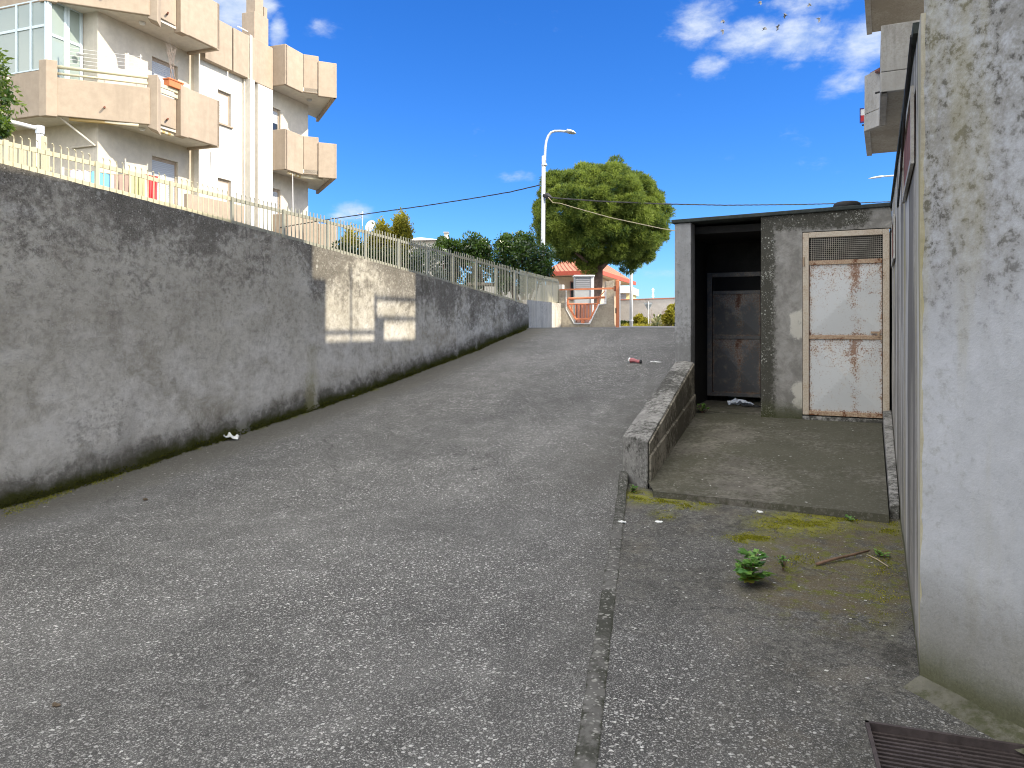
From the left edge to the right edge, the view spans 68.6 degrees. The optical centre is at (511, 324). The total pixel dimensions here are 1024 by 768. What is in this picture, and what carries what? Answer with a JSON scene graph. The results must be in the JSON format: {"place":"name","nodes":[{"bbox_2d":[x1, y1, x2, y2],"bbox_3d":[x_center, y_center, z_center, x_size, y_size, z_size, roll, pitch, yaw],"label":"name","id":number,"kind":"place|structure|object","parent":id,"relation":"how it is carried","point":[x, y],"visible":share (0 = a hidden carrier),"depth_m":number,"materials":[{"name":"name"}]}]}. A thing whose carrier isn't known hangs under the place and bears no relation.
{"place":"outdoors","nodes":[
{"label":"outdoors","id":0,"kind":"place"},
{"bbox_2d":[0,328,674,767],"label":"ramp road","id":1,"kind":"structure","parent":0,"point":[406,572],"depth_m":4.52,"materials":[{"name":"grey asphalt"}]},
{"bbox_2d":[52,702,60,706],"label":"dead leaf","id":2,"kind":"object","parent":1,"relation":"on","point":[55,704],"visible":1,"depth_m":3.04,"materials":[{"name":"brown plant"}]},
{"bbox_2d":[223,432,238,439],"bbox_3d":[-3.186,1.246,8.451,0.251,0.073,0.128,0,0,26],"label":"tissue","id":3,"kind":"object","parent":1,"relation":"on","point":[236,436],"visible":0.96,"depth_m":8.41,"materials":[{"name":"white paper"}]},
{"bbox_2d":[0,328,526,508],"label":"moss strip","id":4,"kind":"object","parent":1,"relation":"on","point":[252,429],"visible":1,"depth_m":8.62,"materials":[{"name":"green plant"}]},
{"bbox_2d":[0,163,528,507],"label":"retaining wall","id":5,"kind":"structure","parent":1,"relation":"on","point":[135,331],"depth_m":7.78,"materials":[{"name":"grey concrete"}]},
{"bbox_2d":[0,135,558,302],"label":"picket fence","id":6,"kind":"object","parent":5,"relation":"on","point":[540,287],"visible":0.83,"depth_m":10.15,"materials":[{"name":"beige metal"}]},
{"bbox_2d":[5,376,895,717],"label":"gravel","id":7,"kind":"structure","parent":1,"relation":"on","point":[719,590],"depth_m":4.30,"materials":[{"name":"grey gravel"}]},
{"bbox_2d":[628,357,641,362],"bbox_3d":[1.978,0.567,12.027,0.221,0.091,0.088,0,0,29],"label":"crushed carton","id":8,"kind":"object","parent":1,"relation":"on","point":[630,360],"visible":1,"depth_m":12.01,"materials":[{"name":"red paper"}]},
{"bbox_2d":[671,202,891,423],"bbox_3d":[4.297,0.075,11.423,2.833,3.150,3.795,0,0,26],"label":"concrete hut","id":9,"kind":"object","parent":1,"relation":"on","point":[783,314],"visible":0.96,"depth_m":9.72,"materials":[{"name":"concrete"}]},
{"bbox_2d":[707,272,760,397],"bbox_3d":[3.445,0.145,11.525,0.870,1.910,0.076,0,0,26],"label":"door","id":10,"kind":"structure","parent":9,"relation":"in","point":[733,298],"depth_m":11.52,"materials":[{"name":"grey metal"}]},
{"bbox_2d":[727,398,753,404],"bbox_3d":[3.335,1.120,10.946,0.381,0.104,0.170,0,0,26],"label":"plastic bag","id":11,"kind":"object","parent":9,"relation":"on","point":[738,401],"visible":0.91,"depth_m":10.94,"materials":[{"name":"white plastic"}]},
{"bbox_2d":[741,404,760,406],"bbox_3d":[3.439,1.154,10.768,0.303,0.035,0.109,0,0,26],"label":"rag","id":12,"kind":"object","parent":9,"relation":"on","point":[748,405],"visible":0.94,"depth_m":10.74,"materials":[{"name":"black fabric"}]},
{"bbox_2d":[803,228,889,417],"bbox_3d":[4.192,-0.017,9.435,0.998,2.335,0.084,0,0,26],"label":"door","id":13,"kind":"structure","parent":9,"relation":"in","point":[842,299],"depth_m":9.42,"materials":[{"name":"metal"}]},
{"bbox_2d":[833,201,860,206],"bbox_3d":[4.355,-1.545,9.750,0.340,0.099,0.340,0,0,26],"label":"tyre","id":14,"kind":"object","parent":9,"relation":"on","point":[843,203],"visible":0.48,"depth_m":9.61,"materials":[{"name":"rubber"}]},
{"bbox_2d":[365,220,374,230],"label":"satellite dish","id":15,"kind":"object","parent":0,"point":[369,224],"visible":0.73,"depth_m":43.43,"materials":[{"name":"white paint"}]},
{"bbox_2d":[480,285,563,301],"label":"garden wall","id":16,"kind":"structure","parent":0,"point":[561,286],"depth_m":23.29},
{"bbox_2d":[213,0,896,298],"label":"sky","id":17,"kind":"structure","parent":0,"point":[437,101],"materials":[{"name":"blue"}]},
{"bbox_2d":[549,326,674,327],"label":"street","id":18,"kind":"structure","parent":0,"point":[622,327],"depth_m":18.00,"materials":[{"name":"grey asphalt"}]},
{"bbox_2d":[409,232,448,275],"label":"pale house","id":19,"kind":"structure","parent":18,"relation":"on","point":[428,240],"depth_m":44.15,"materials":[{"name":"white paint"}]},
{"bbox_2d":[522,300,560,327],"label":"wall","id":20,"kind":"structure","parent":18,"relation":"on","point":[542,314],"depth_m":17.42,"materials":[{"name":"white paint"}]},
{"bbox_2d":[541,129,575,254],"bbox_3d":[1.354,-2.792,21.964,1.054,5.906,0.320,0,0,-6],"label":"street lamp","id":21,"kind":"object","parent":18,"relation":"on","point":[544,195],"visible":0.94,"depth_m":21.95,"materials":[{"name":"white metal"}]},
{"bbox_2d":[548,197,674,230],"bbox_3d":[2.341,-2.677,17.744,0.331,2.072,8.512,0,0,-15],"label":"overhead cable","id":22,"kind":"object","parent":21,"relation":"attached to","point":[615,218],"visible":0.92,"depth_m":17.65,"materials":[{"name":"rubber"}]},
{"bbox_2d":[551,197,889,205],"bbox_3d":[9.142,-4.524,27.000,19.334,1.612,0.170,0,0,-32],"label":"overhead cable","id":23,"kind":"object","parent":21,"relation":"attached to","point":[703,204],"visible":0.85,"depth_m":25.38,"materials":[{"name":"black rubber"}]},
{"bbox_2d":[573,275,594,322],"bbox_3d":[2.082,-0.665,21.800,0.599,1.550,0.500,0,0,0],"label":"street cabinet","id":24,"kind":"object","parent":18,"relation":"on","point":[583,281],"visible":0.73,"depth_m":21.59,"materials":[{"name":"white metal"}]},
{"bbox_2d":[559,280,613,326],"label":"gate wall","id":25,"kind":"structure","parent":18,"relation":"on","point":[603,315],"depth_m":19.50,"materials":[{"name":"concrete"}]},
{"bbox_2d":[567,291,604,322],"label":"orange gate","id":26,"kind":"structure","parent":25,"relation":"attached to","point":[582,319],"depth_m":19.61,"materials":[{"name":"metal"}]},
{"bbox_2d":[559,280,619,326],"bbox_3d":[2.005,-0.527,19.316,1.565,1.274,0.108,0,0,0],"label":"road barrier","id":27,"kind":"object","parent":18,"relation":"on","point":[616,288],"visible":0.79,"depth_m":19.27,"materials":[{"name":"orange metal"}]},
{"bbox_2d":[548,261,635,325],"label":"villa","id":28,"kind":"object","parent":18,"relation":"on","point":[565,272],"visible":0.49,"depth_m":40.89,"materials":[{"name":"tile"}]},
{"bbox_2d":[570,281,573,296],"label":"window","id":29,"kind":"structure","parent":28,"relation":"in","point":[571,282],"depth_m":40.35,"materials":[{"name":"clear glass"}]},
{"bbox_2d":[529,154,676,306],"bbox_3d":[3.123,-2.869,25.613,5.156,6.068,4.098,0,0,0],"label":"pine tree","id":30,"kind":"object","parent":18,"relation":"on","point":[594,244],"visible":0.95,"depth_m":24.54,"materials":[{"name":"green plant"}]},
{"bbox_2d":[620,320,629,325],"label":"hedge","id":31,"kind":"object","parent":18,"relation":"on","point":[623,322],"visible":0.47,"depth_m":46.86,"materials":[{"name":"green plant"}]},
{"bbox_2d":[629,273,632,326],"bbox_3d":[4.772,-1.720,30.000,0.170,3.760,0.162,0,0,0],"label":"utility pole","id":32,"kind":"object","parent":18,"relation":"on","point":[631,300],"visible":0.66,"depth_m":29.95,"materials":[{"name":"white metal"}]},
{"bbox_2d":[629,313,649,325],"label":"yellow bush","id":33,"kind":"object","parent":18,"relation":"on","point":[639,318],"visible":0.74,"depth_m":46.88,"materials":[{"name":"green plant"}]},
{"bbox_2d":[644,301,651,322],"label":"yield sign","id":34,"kind":"object","parent":18,"relation":"on","point":[648,305],"visible":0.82,"depth_m":46.00,"materials":[{"name":"grey metal"}]},
{"bbox_2d":[647,306,665,320],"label":"bare shrub","id":35,"kind":"object","parent":18,"relation":"on","point":[658,313],"visible":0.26,"depth_m":47.98,"materials":[{"name":"grey plant"}]},
{"bbox_2d":[651,314,668,325],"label":"prickly pear","id":36,"kind":"object","parent":18,"relation":"on","point":[656,320],"visible":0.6,"depth_m":44.78,"materials":[{"name":"green plant"}]},
{"bbox_2d":[661,302,674,325],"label":"green bush","id":37,"kind":"object","parent":18,"relation":"on","point":[668,317],"visible":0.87,"depth_m":43.86,"materials":[{"name":"green plant"}]},
{"bbox_2d":[868,175,893,178],"bbox_3d":[20.293,-3.942,40.000,2.560,8.205,0.320,0,0,0],"label":"street lamp","id":38,"kind":"object","parent":18,"relation":"on","point":[881,176],"visible":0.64,"depth_m":39.95,"materials":[{"name":"white metal"}]},
{"bbox_2d":[862,0,923,155],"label":"grey building","id":39,"kind":"structure","parent":18,"relation":"on","point":[892,21],"depth_m":16.12,"materials":[{"name":"grey concrete"}]},
{"bbox_2d":[860,108,864,122],"bbox_3d":[8.689,-5.196,18.608,0.115,0.360,0.060,0,0,26],"label":"balcony sign","id":40,"kind":"object","parent":39,"relation":"attached to","point":[862,112],"visible":0.9,"depth_m":18.59,"materials":[{"name":"white paint"}]},
{"bbox_2d":[620,286,638,298],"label":"yellow house","id":41,"kind":"structure","parent":0,"point":[624,292],"depth_m":61.94,"materials":[{"name":"white paint"}]},
{"bbox_2d":[615,322,668,325],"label":"grass","id":42,"kind":"structure","parent":0,"point":[638,324],"depth_m":44.90,"materials":[{"name":"plant"}]},
{"bbox_2d":[620,298,674,325],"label":"wall","id":43,"kind":"structure","parent":0,"point":[658,304],"depth_m":51.40,"materials":[{"name":"paint"}]},
{"bbox_2d":[596,483,994,767],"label":"forecourt","id":44,"kind":"structure","parent":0,"point":[816,721],"depth_m":3.62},
{"bbox_2d":[3,444,906,625],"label":"moss cushions","id":45,"kind":"object","parent":44,"relation":"on","point":[791,521],"visible":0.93,"depth_m":5.85,"materials":[{"name":"green plant"}]},
{"bbox_2d":[572,471,627,767],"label":"pavement seam","id":46,"kind":"object","parent":44,"relation":"on","point":[587,747],"visible":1,"depth_m":3.47,"materials":[{"name":"concrete"}]},
{"bbox_2d":[629,484,637,491],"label":"weed","id":47,"kind":"object","parent":44,"relation":"on","point":[633,488],"visible":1,"depth_m":6.93,"materials":[{"name":"green plant"}]},
{"bbox_2d":[623,361,695,488],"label":"kerb wall","id":48,"kind":"structure","parent":44,"relation":"on","point":[654,432],"depth_m":7.95,"materials":[{"name":"concrete"}]},
{"bbox_2d":[733,548,773,584],"bbox_3d":[1.430,1.449,4.478,0.261,0.212,0.302,0,0,7],"label":"weed","id":49,"kind":"object","parent":44,"relation":"on","point":[746,572],"visible":1,"depth_m":4.46,"materials":[{"name":"green plant"}]},
{"bbox_2d":[648,412,888,522],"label":"apron slab","id":50,"kind":"structure","parent":44,"relation":"on","point":[717,454],"depth_m":7.43,"materials":[{"name":"concrete"}]},
{"bbox_2d":[697,403,708,412],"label":"weed","id":51,"kind":"object","parent":50,"relation":"on","point":[702,406],"visible":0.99,"depth_m":10.25,"materials":[{"name":"green plant"}]},
{"bbox_2d":[778,555,789,570],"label":"weed","id":52,"kind":"object","parent":44,"relation":"on","point":[783,563],"visible":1,"depth_m":4.74,"materials":[{"name":"green plant"}]},
{"bbox_2d":[815,550,869,564],"bbox_3d":[2.192,1.536,4.961,0.525,0.028,0.020,0,0,-29],"label":"stick","id":53,"kind":"object","parent":44,"relation":"on","point":[839,557],"visible":1,"depth_m":4.94,"materials":[{"name":"brown wood"}]},
{"bbox_2d":[873,548,890,556],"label":"weed","id":54,"kind":"object","parent":44,"relation":"on","point":[880,553],"visible":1,"depth_m":5.05,"materials":[{"name":"green plant"}]},
{"bbox_2d":[865,720,1023,767],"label":"drain grate","id":55,"kind":"object","parent":44,"relation":"in","point":[895,746],"visible":0.91,"depth_m":2.76,"materials":[{"name":"metal"}]},
{"bbox_2d":[883,0,1023,727],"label":"building","id":56,"kind":"structure","parent":44,"relation":"on","point":[953,428],"depth_m":3.07,"materials":[{"name":"concrete"}]},
{"bbox_2d":[891,214,895,266],"bbox_3d":[4.009,-0.865,7.891,0.020,0.430,1.300,0,0,26],"label":"vent window","id":57,"kind":"structure","parent":56,"relation":"in","point":[893,228],"depth_m":7.33,"materials":[{"name":"grey metal"}]},
{"bbox_2d":[897,34,912,207],"bbox_3d":[2.459,-1.125,4.725,0.024,0.526,2.554,0,0,26],"label":"wall cable","id":58,"kind":"object","parent":56,"relation":"attached to","point":[904,106],"depth_m":4.21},
{"bbox_2d":[902,85,914,203],"bbox_3d":[2.252,-0.980,4.270,0.020,0.380,1.350,0,0,26],"label":"vent window","id":59,"kind":"structure","parent":56,"relation":"in","point":[909,137],"depth_m":4.03,"materials":[{"name":"grey metal"}]},
{"bbox_2d":[903,675,1023,753],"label":"pavement fillet","id":60,"kind":"object","parent":44,"relation":"on","point":[982,720],"visible":0.88,"depth_m":2.98,"materials":[{"name":"concrete"}]},
{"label":"garden terrain","id":61,"kind":"structure","parent":0,"visible":0},
{"bbox_2d":[0,48,28,138],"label":"laurel tree","id":62,"kind":"object","parent":61,"relation":"on","point":[7,128],"visible":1,"depth_m":9.27,"materials":[{"name":"green plant"}]},
{"bbox_2d":[0,136,51,171],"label":"courtyard fence","id":63,"kind":"object","parent":61,"relation":"on","point":[41,159],"visible":0.12,"depth_m":11.49,"materials":[{"name":"beige paint"}]},
{"bbox_2d":[10,120,44,166],"bbox_3d":[-8.106,-2.216,12.183,0.883,2.333,0.138,0,0,-36],"label":"awning frame","id":64,"kind":"object","parent":61,"relation":"on","point":[39,131],"visible":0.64,"depth_m":12.34,"materials":[{"name":"white paint"}]},
{"bbox_2d":[62,167,163,200],"bbox_3d":[-7.309,-1.919,13.812,0.056,1.938,1.761,0,0,43],"label":"clothesline","id":65,"kind":"object","parent":61,"relation":"on","point":[126,174],"visible":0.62,"depth_m":14.29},
{"bbox_2d":[70,169,88,181],"bbox_3d":[-7.703,-2.349,13.403,0.060,0.873,0.346,0,0,40],"label":"towel","id":66,"kind":"object","parent":65,"relation":"hanging from","point":[79,174],"visible":0.15,"depth_m":13.38,"materials":[{"name":"white fabric"}]},
{"bbox_2d":[91,171,109,186],"bbox_3d":[-7.489,-2.314,13.649,0.065,0.952,0.322,0,0,41],"label":"towel","id":67,"kind":"object","parent":65,"relation":"hanging from","point":[106,180],"visible":0.12,"depth_m":13.69,"materials":[{"name":"blue fabric"}]},
{"bbox_2d":[114,174,128,191],"bbox_3d":[-7.242,-2.330,13.918,0.063,0.986,0.299,0,0,45],"label":"towel","id":68,"kind":"object","parent":65,"relation":"hanging from","point":[120,182],"visible":0.26,"depth_m":13.91,"materials":[{"name":"beige fabric"}]},
{"bbox_2d":[131,176,144,196],"bbox_3d":[-7.050,-2.370,14.121,0.069,0.980,0.283,0,0,43],"label":"towel","id":69,"kind":"object","parent":65,"relation":"hanging from","point":[138,185],"visible":0.34,"depth_m":14.12,"materials":[{"name":"fabric"}]},
{"bbox_2d":[146,174,157,199],"bbox_3d":[-6.857,-2.385,14.309,0.262,0.955,0.069,0,0,-44],"label":"garment","id":70,"kind":"object","parent":65,"relation":"hanging from","point":[150,189],"visible":0.41,"depth_m":14.30,"materials":[{"name":"red fabric"}]},
{"bbox_2d":[0,0,336,247],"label":"apartment building","id":71,"kind":"structure","parent":61,"relation":"on","point":[230,116],"depth_m":22.84,"materials":[{"name":"beige paint"}]},
{"bbox_2d":[0,0,45,75],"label":"veranda window","id":72,"kind":"structure","parent":71,"relation":"in","point":[23,27],"depth_m":20.26,"materials":[{"name":"white glass"}]},
{"bbox_2d":[46,1,82,79],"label":"veranda door","id":73,"kind":"structure","parent":71,"relation":"in","point":[64,24],"depth_m":20.44,"materials":[{"name":"white glass"}]},
{"bbox_2d":[66,45,142,74],"bbox_3d":[-11.136,-7.215,20.533,1.855,0.612,0.069,0,0,-23],"label":"drying rack","id":74,"kind":"object","parent":71,"relation":"attached to","point":[127,62],"visible":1,"depth_m":20.61,"materials":[{"name":"white metal"}]},
{"bbox_2d":[152,57,175,98],"bbox_3d":[-10.762,-7.005,23.111,0.040,2.202,1.020,0,0,20],"label":"window","id":75,"kind":"structure","parent":71,"relation":"in","point":[162,69],"depth_m":23.09,"materials":[{"name":"beige paint"}]},
{"bbox_2d":[152,156,175,204],"bbox_3d":[-10.762,-3.980,23.111,0.040,2.252,1.020,0,0,20],"label":"window","id":76,"kind":"structure","parent":71,"relation":"in","point":[166,167],"depth_m":23.20,"materials":[{"name":"beige paint"}]},
{"bbox_2d":[163,40,183,89],"bbox_3d":[-9.921,-7.601,21.797,0.378,1.379,0.878,0,0,8],"label":"flower pot","id":77,"kind":"object","parent":71,"relation":"on","point":[172,82],"visible":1,"depth_m":21.81,"materials":[{"name":"ceramic"}]},
{"bbox_2d":[218,178,228,202],"bbox_3d":[-9.690,-4.235,25.076,0.040,1.262,0.632,0,0,20],"label":"window","id":78,"kind":"structure","parent":71,"relation":"in","point":[222,184],"depth_m":25.12,"materials":[{"name":"white glass"}]},
{"bbox_2d":[218,90,233,128],"bbox_3d":[-9.620,-7.210,25.051,0.190,1.152,0.712,0,0,20],"label":"window","id":79,"kind":"structure","parent":71,"relation":"in","point":[223,98],"depth_m":25.12,"materials":[{"name":"beige paint"}]},
{"bbox_2d":[273,108,278,129],"bbox_3d":[-8.931,-6.985,27.818,0.040,2.162,0.819,0,0,20],"label":"window","id":80,"kind":"structure","parent":71,"relation":"in","point":[275,112],"depth_m":28.05,"materials":[{"name":"beige paint"}]},
{"bbox_2d":[273,189,278,213],"bbox_3d":[-8.931,-3.960,27.818,0.040,2.212,0.819,0,0,20],"label":"window","id":81,"kind":"structure","parent":71,"relation":"in","point":[275,192],"depth_m":28.10,"materials":[{"name":"white glass"}]},
{"bbox_2d":[280,184,539,227],"bbox_3d":[-3.841,-3.814,24.383,10.436,0.642,0.427,0,0,28],"label":"overhead cable","id":82,"kind":"object","parent":71,"relation":"attached to","point":[424,205],"visible":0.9,"depth_m":23.75,"materials":[{"name":"black rubber"}]},
{"bbox_2d":[335,222,363,249],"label":"shrub","id":83,"kind":"object","parent":61,"relation":"on","point":[351,237],"visible":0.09,"depth_m":17.76,"materials":[{"name":"green plant"}]},
{"bbox_2d":[332,239,430,272],"bbox_3d":[-2.918,-0.961,16.603,2.274,1.879,0.975,0,0,0],"label":"hedge","id":84,"kind":"object","parent":61,"relation":"on","point":[417,263],"visible":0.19,"depth_m":16.51,"materials":[{"name":"green plant"}]},
{"bbox_2d":[367,216,396,256],"bbox_3d":[-3.246,-1.409,18.333,0.840,2.524,1.037,0,0,-20],"label":"shrub","id":85,"kind":"object","parent":61,"relation":"on","point":[380,226],"visible":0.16,"depth_m":18.12,"materials":[{"name":"green plant"}]},
{"bbox_2d":[388,207,418,266],"bbox_3d":[-2.698,-1.560,18.657,1.029,2.826,1.182,0,0,-20],"label":"shrub","id":86,"kind":"object","parent":61,"relation":"on","point":[401,227],"visible":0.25,"depth_m":18.35,"materials":[{"name":"green plant"}]},
{"bbox_2d":[411,241,447,279],"bbox_3d":[-1.937,-1.003,17.553,0.888,1.950,0.726,0,0,0],"label":"silver shrub","id":87,"kind":"object","parent":61,"relation":"on","point":[418,250],"visible":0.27,"depth_m":17.49,"materials":[{"name":"green plant"}]},
{"bbox_2d":[430,235,467,282],"bbox_3d":[-1.653,-1.256,20.488,1.088,2.440,1.253,0,0,20],"label":"glossy bush","id":88,"kind":"object","parent":61,"relation":"on","point":[443,242],"visible":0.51,"depth_m":20.38,"materials":[{"name":"green plant"}]},
{"bbox_2d":[451,229,494,289],"bbox_3d":[-0.934,-1.307,20.308,1.101,2.528,1.281,0,0,-44],"label":"glossy bush","id":89,"kind":"object","parent":61,"relation":"on","point":[474,247],"visible":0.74,"depth_m":20.08,"materials":[{"name":"green plant"}]},
{"bbox_2d":[469,283,501,294],"bbox_3d":[-0.727,-0.492,20.250,0.920,1.283,0.500,0,0,0],"label":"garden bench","id":90,"kind":"object","parent":61,"relation":"on","point":[472,284],"visible":0.23,"depth_m":20.00,"materials":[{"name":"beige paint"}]},
{"bbox_2d":[485,230,555,299],"bbox_3d":[0.208,-1.281,19.743,2.003,2.511,1.518,0,0,0],"label":"glossy bush","id":91,"kind":"object","parent":61,"relation":"on","point":[525,251],"visible":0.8,"depth_m":19.63,"materials":[{"name":"green plant"}]}
]}

